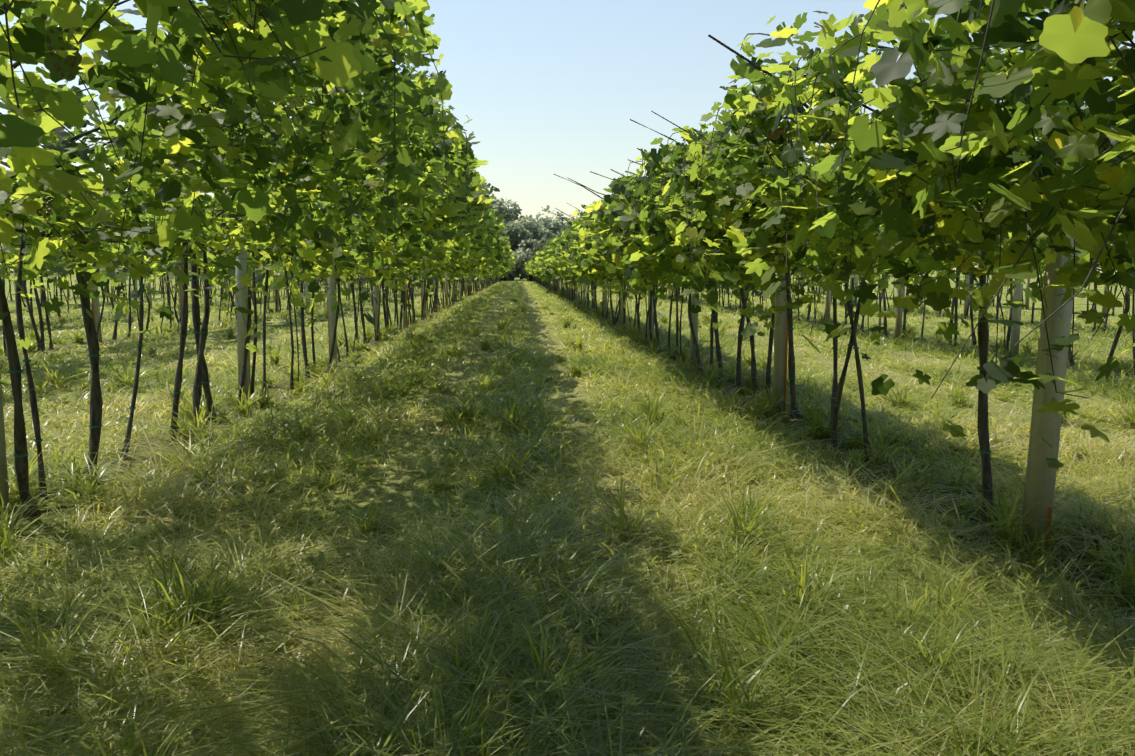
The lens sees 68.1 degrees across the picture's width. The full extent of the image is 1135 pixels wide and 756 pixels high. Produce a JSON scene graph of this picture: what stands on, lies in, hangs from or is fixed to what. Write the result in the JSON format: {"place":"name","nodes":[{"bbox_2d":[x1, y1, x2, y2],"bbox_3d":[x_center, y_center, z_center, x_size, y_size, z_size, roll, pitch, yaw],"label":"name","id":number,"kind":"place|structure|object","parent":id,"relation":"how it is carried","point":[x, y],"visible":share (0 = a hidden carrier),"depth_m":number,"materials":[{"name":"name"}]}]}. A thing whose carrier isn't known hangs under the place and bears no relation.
{"place":"outdoors","nodes":[
{"label":"outdoors","id":0,"kind":"place"},
{"bbox_2d":[189,118,802,335],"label":"vine leaves","id":1,"kind":"object","parent":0,"point":[599,221],"visible":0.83,"depth_m":11.54,"materials":[{"name":"green plant"}]},
{"bbox_2d":[0,213,1124,267],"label":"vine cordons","id":2,"kind":"object","parent":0,"point":[1112,222],"depth_m":5.87,"materials":[{"name":"brown wood"}]},
{"bbox_2d":[0,272,1134,755],"bbox_3d":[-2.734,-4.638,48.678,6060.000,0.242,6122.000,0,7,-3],"label":"ground","id":3,"kind":"structure","parent":0,"point":[454,370],"depth_m":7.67,"materials":[{"name":"green plant"}]},
{"bbox_2d":[490,193,521,224],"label":"tree","id":4,"kind":"object","parent":3,"relation":"on","point":[507,213],"visible":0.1,"depth_m":146.18,"materials":[{"name":"green plant"}]},
{"bbox_2d":[489,253,526,280],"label":"hedge bush","id":5,"kind":"object","parent":3,"relation":"on","point":[511,275],"visible":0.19,"depth_m":136.21,"materials":[{"name":"green plant"}]},
{"bbox_2d":[500,215,538,280],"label":"tree","id":6,"kind":"object","parent":3,"relation":"on","point":[518,232],"visible":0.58,"depth_m":141.25,"materials":[{"name":"green plant"}]},
{"bbox_2d":[513,238,541,280],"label":"tree","id":7,"kind":"object","parent":3,"relation":"on","point":[521,251],"visible":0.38,"depth_m":136.65,"materials":[{"name":"green plant"}]},
{"bbox_2d":[504,215,561,250],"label":"tree","id":8,"kind":"object","parent":3,"relation":"on","point":[547,221],"visible":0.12,"depth_m":147.28,"materials":[{"name":"green plant"}]},
{"bbox_2d":[533,227,560,250],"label":"tree","id":9,"kind":"object","parent":3,"relation":"on","point":[544,239],"visible":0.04,"depth_m":143.10,"materials":[{"name":"green plant"}]},
{"bbox_2d":[0,101,1111,547],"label":"wooden posts","id":10,"kind":"object","parent":3,"relation":"on","point":[1040,481],"visible":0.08,"depth_m":5.07,"materials":[{"name":"wood"}]},
{"bbox_2d":[35,63,873,250],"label":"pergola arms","id":11,"kind":"object","parent":10,"relation":"on","point":[865,106],"depth_m":4.38},
{"bbox_2d":[2,10,1133,428],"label":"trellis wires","id":12,"kind":"object","parent":10,"relation":"attached to","point":[414,296],"depth_m":7.01,"materials":[{"name":"grey metal"}]},
{"bbox_2d":[536,205,582,230],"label":"tree","id":13,"kind":"object","parent":3,"relation":"on","point":[564,224],"visible":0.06,"depth_m":161.67,"materials":[{"name":"green plant"}]},
{"bbox_2d":[0,172,1133,298],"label":"trees","id":14,"kind":"object","parent":3,"relation":"on","point":[538,265],"visible":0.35,"depth_m":24.54,"materials":[{"name":"green plant"}]},
{"bbox_2d":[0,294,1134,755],"bbox_3d":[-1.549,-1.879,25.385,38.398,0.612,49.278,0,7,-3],"label":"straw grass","id":15,"kind":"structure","parent":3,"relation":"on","point":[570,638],"depth_m":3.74,"materials":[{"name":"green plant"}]},
{"bbox_2d":[0,0,1134,521],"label":"vine trunks","id":16,"kind":"object","parent":3,"relation":"on","point":[96,406],"visible":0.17,"depth_m":8.83,"materials":[{"name":"brown plant"}]},
{"bbox_2d":[0,291,1134,637],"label":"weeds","id":17,"kind":"object","parent":3,"relation":"on","point":[756,405],"visible":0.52,"depth_m":6.55,"materials":[{"name":"green plant"}]},
{"bbox_2d":[0,0,1134,469],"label":"vine leaves","id":18,"kind":"object","parent":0,"point":[4,10],"visible":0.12,"depth_m":3.68,"materials":[{"name":"green plant"}]},
{"bbox_2d":[37,13,1102,287],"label":"grape bunches","id":19,"kind":"object","parent":18,"relation":"hanging from","point":[59,57],"visible":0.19,"depth_m":3.83,"materials":[{"name":"green"}]},
{"bbox_2d":[0,273,1134,456],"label":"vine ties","id":20,"kind":"object","parent":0,"point":[130,408],"visible":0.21,"depth_m":8.80,"materials":[{"name":"black plastic"}]},
{"bbox_2d":[0,0,1134,271],"label":"sky","id":21,"kind":"structure","parent":0,"point":[548,88],"materials":[{"name":"blue"}]}
]}

